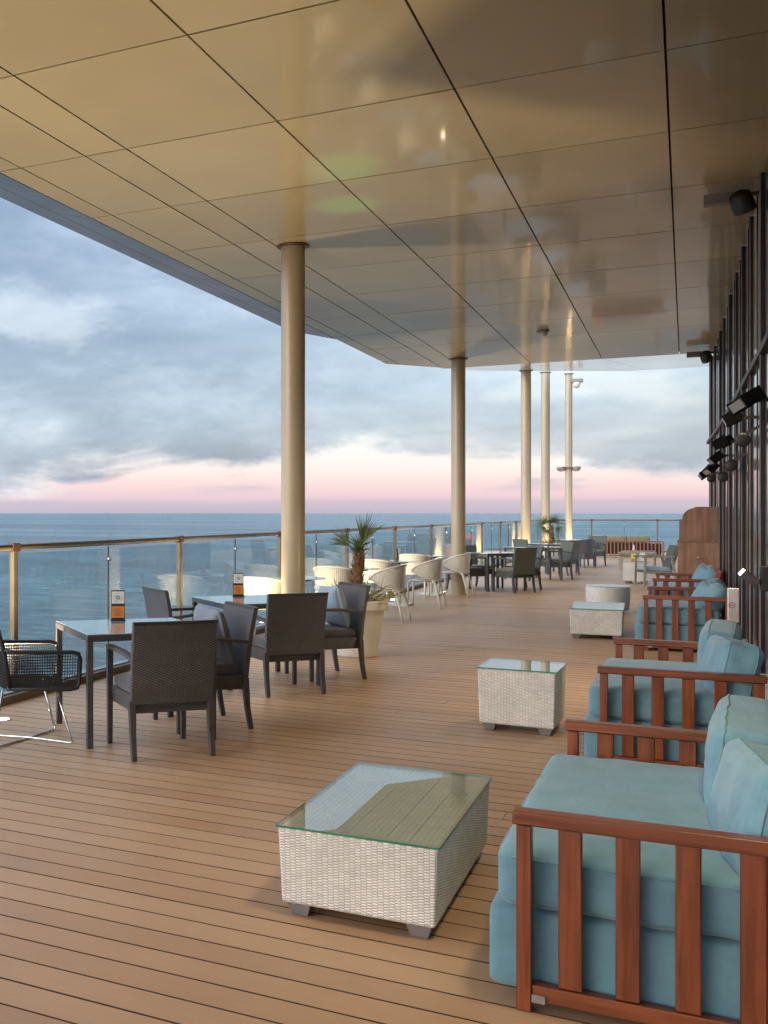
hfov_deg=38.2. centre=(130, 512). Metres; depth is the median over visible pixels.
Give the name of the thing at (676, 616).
slatted sofa
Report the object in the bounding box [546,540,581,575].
woven armchair
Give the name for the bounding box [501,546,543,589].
woven armchair
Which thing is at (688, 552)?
door
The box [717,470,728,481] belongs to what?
wall speaker
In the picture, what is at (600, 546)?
woven armchair
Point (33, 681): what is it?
wire chair
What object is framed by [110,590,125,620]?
menu stand
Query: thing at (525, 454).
column
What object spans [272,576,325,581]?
pedestal table
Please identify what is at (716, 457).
spotlight
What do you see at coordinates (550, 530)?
palm plant
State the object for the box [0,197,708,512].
sky
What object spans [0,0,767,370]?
canopy roof
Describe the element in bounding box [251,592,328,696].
woven armchair
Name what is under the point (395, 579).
white chair
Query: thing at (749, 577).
wall lamp
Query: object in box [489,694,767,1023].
slatted sofa
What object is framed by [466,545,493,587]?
woven armchair
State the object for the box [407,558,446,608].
white chair
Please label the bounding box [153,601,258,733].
woven armchair
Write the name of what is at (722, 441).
spotlight on an arm
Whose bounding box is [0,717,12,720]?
floor uplight
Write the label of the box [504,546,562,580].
dining table
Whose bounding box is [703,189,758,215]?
arm spotlight
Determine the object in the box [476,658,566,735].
coffee table
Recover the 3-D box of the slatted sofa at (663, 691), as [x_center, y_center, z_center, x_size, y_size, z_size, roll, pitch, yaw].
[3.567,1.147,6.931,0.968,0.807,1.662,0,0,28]
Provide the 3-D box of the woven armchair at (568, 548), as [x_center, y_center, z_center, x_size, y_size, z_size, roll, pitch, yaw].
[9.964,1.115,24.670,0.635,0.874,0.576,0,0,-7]
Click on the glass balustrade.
(13, 550)
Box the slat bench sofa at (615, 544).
[593,535,663,555]
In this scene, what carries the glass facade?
on the deck floor
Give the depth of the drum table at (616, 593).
16.13 m
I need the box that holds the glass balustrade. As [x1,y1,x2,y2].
[0,519,681,706]
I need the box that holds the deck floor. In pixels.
[0,553,697,1023]
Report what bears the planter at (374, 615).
on the deck floor
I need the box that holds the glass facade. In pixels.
[707,156,767,699]
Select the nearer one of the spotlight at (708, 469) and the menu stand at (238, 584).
the menu stand at (238, 584)
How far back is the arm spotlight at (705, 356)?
18.54 m
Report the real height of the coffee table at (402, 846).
0.350 m
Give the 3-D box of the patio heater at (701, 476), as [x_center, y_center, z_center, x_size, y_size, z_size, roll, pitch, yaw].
[10.071,-0.674,18.427,0.270,0.185,0.388,2,-4,26]
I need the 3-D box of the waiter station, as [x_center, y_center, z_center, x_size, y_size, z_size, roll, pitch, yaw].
[9.576,0.725,17.787,0.630,1.650,0.520,0,0,28]
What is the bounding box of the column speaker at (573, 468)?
[557,466,580,471]
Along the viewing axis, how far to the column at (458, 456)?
19.86 m
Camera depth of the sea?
993.34 m
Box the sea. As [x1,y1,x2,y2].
[0,513,683,692]
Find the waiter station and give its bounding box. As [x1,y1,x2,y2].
[677,507,718,582]
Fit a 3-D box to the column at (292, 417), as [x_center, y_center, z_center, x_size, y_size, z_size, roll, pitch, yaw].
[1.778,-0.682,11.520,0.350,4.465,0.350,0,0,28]
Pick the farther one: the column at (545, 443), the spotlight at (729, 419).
the column at (545, 443)
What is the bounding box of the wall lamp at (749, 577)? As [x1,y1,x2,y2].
[738,566,767,590]
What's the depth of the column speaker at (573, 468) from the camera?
40.13 m
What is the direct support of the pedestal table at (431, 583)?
on the deck floor
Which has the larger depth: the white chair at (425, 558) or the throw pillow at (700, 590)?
the white chair at (425, 558)
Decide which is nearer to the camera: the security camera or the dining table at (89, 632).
the dining table at (89, 632)
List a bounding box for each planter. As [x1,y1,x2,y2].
[337,598,388,657]
[542,546,559,557]
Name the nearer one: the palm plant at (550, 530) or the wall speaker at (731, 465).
the wall speaker at (731, 465)
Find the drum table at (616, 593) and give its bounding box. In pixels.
[585,584,630,610]
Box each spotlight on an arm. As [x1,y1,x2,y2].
[710,434,734,449]
[726,385,767,415]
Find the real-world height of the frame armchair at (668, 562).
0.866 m
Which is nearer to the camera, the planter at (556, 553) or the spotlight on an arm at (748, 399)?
the spotlight on an arm at (748, 399)
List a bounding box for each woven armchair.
[106,619,217,761]
[142,586,222,618]
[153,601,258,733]
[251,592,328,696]
[284,582,370,681]
[444,546,485,590]
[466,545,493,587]
[492,548,536,592]
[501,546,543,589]
[512,539,545,572]
[541,541,574,579]
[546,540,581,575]
[579,539,595,567]
[587,536,606,565]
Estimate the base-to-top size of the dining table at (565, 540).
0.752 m
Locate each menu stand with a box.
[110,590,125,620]
[232,573,244,596]
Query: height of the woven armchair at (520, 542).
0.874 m
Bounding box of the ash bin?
[727,587,739,622]
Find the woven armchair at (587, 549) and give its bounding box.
[579,539,595,567]
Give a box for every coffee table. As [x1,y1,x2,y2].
[275,762,491,937]
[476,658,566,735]
[569,601,624,639]
[622,561,649,583]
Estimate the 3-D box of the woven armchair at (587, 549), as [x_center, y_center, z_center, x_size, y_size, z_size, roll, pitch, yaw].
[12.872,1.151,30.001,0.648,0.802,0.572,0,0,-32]
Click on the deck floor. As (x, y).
(146, 889)
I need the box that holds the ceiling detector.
[536,329,549,336]
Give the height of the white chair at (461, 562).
0.816 m
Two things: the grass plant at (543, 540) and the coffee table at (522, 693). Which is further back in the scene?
the grass plant at (543, 540)
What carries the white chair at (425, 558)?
on the deck floor
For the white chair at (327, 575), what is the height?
0.816 m
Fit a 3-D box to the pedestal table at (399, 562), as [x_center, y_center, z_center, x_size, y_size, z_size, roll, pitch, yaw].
[4.478,1.179,17.649,0.660,0.742,0.660,0,0,28]
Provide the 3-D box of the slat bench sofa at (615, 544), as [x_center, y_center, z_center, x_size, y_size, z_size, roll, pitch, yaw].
[17.300,1.168,36.669,2.251,0.763,0.850,0,0,29]
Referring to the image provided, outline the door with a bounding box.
[678,542,718,582]
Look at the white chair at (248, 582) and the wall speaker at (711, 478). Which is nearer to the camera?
the white chair at (248, 582)
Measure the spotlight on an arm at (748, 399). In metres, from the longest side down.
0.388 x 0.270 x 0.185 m
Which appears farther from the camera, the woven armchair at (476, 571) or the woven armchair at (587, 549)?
the woven armchair at (587, 549)
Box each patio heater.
[698,472,713,479]
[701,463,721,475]
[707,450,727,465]
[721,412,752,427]
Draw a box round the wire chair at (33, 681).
[0,630,81,746]
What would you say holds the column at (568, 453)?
on the deck floor
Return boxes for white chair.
[244,576,280,634]
[313,566,352,592]
[362,559,397,609]
[369,564,410,622]
[399,554,430,598]
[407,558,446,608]
[438,553,474,597]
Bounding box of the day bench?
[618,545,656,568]
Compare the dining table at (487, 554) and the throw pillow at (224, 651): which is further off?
the dining table at (487, 554)
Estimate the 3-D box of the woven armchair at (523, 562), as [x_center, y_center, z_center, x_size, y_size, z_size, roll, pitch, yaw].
[7.538,1.115,20.669,0.576,0.874,0.635,0,0,-25]
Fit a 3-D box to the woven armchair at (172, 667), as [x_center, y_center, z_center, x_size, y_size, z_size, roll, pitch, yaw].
[0.200,1.115,6.887,0.576,0.874,0.635,0,0,-17]
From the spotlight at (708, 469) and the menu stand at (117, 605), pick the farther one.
the spotlight at (708, 469)
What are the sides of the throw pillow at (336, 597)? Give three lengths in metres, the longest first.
0.426 x 0.407 x 0.182 m
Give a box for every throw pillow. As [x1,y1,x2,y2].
[194,605,233,662]
[318,585,350,626]
[691,580,710,606]
[692,563,710,585]
[712,566,722,579]
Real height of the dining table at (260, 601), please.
0.752 m
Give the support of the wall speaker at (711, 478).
attached to the glass facade
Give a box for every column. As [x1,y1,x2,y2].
[277,242,308,592]
[449,358,467,594]
[519,370,532,545]
[540,372,550,541]
[564,373,573,538]
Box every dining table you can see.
[56,617,215,748]
[192,595,319,690]
[466,551,526,591]
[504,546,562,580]
[528,543,577,573]
[555,539,594,565]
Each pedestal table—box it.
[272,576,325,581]
[338,567,379,570]
[381,560,417,606]
[412,555,447,595]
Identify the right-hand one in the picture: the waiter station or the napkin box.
the waiter station
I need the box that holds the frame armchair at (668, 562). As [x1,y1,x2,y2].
[633,545,677,585]
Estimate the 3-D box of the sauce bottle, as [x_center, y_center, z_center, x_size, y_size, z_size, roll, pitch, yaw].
[4.475,0.706,17.707,0.068,0.200,0.068,0,0,28]
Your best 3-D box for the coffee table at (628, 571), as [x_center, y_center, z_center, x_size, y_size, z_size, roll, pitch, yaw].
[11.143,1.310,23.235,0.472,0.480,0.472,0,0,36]
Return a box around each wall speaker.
[707,471,718,481]
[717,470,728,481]
[725,453,744,470]
[735,425,758,446]
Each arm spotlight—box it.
[687,350,713,363]
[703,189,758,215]
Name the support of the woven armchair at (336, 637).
on the deck floor
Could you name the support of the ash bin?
on the deck floor
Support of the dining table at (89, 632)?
on the deck floor
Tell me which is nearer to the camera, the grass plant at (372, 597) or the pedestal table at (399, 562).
the grass plant at (372, 597)
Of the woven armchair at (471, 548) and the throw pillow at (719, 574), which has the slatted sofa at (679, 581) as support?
the throw pillow at (719, 574)
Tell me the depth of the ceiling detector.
16.81 m
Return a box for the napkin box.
[639,553,645,560]
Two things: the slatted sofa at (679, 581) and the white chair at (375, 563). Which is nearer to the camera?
the slatted sofa at (679, 581)
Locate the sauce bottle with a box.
[395,549,398,560]
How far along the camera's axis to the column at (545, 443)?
33.31 m
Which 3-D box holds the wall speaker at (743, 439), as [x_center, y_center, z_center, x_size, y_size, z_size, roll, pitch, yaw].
[5.511,-0.684,9.416,0.198,0.193,0.080,0,0,28]
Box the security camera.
[571,378,582,387]
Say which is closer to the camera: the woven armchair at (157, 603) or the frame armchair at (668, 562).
the woven armchair at (157, 603)
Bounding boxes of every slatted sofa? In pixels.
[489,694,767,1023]
[584,619,767,767]
[635,578,726,650]
[650,565,723,595]
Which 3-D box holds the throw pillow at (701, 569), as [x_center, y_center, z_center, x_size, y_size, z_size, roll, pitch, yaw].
[8.176,0.903,15.076,0.152,0.323,0.377,23,16,2]
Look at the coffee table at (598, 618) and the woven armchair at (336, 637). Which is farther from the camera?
the coffee table at (598, 618)
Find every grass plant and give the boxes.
[315,572,407,603]
[536,534,561,542]
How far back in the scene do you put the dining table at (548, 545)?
27.09 m
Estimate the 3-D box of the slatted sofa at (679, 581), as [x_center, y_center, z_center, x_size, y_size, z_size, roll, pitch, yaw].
[8.149,1.170,15.515,0.968,0.760,1.662,0,0,28]
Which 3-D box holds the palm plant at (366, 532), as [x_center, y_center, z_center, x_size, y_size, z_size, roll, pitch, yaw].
[2.460,0.488,11.493,0.381,1.024,0.601,0,0,-37]
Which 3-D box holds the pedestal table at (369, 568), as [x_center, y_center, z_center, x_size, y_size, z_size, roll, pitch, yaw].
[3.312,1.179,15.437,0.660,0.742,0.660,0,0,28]
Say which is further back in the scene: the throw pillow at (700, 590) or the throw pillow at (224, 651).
the throw pillow at (700, 590)
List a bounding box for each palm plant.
[328,512,384,583]
[533,512,566,542]

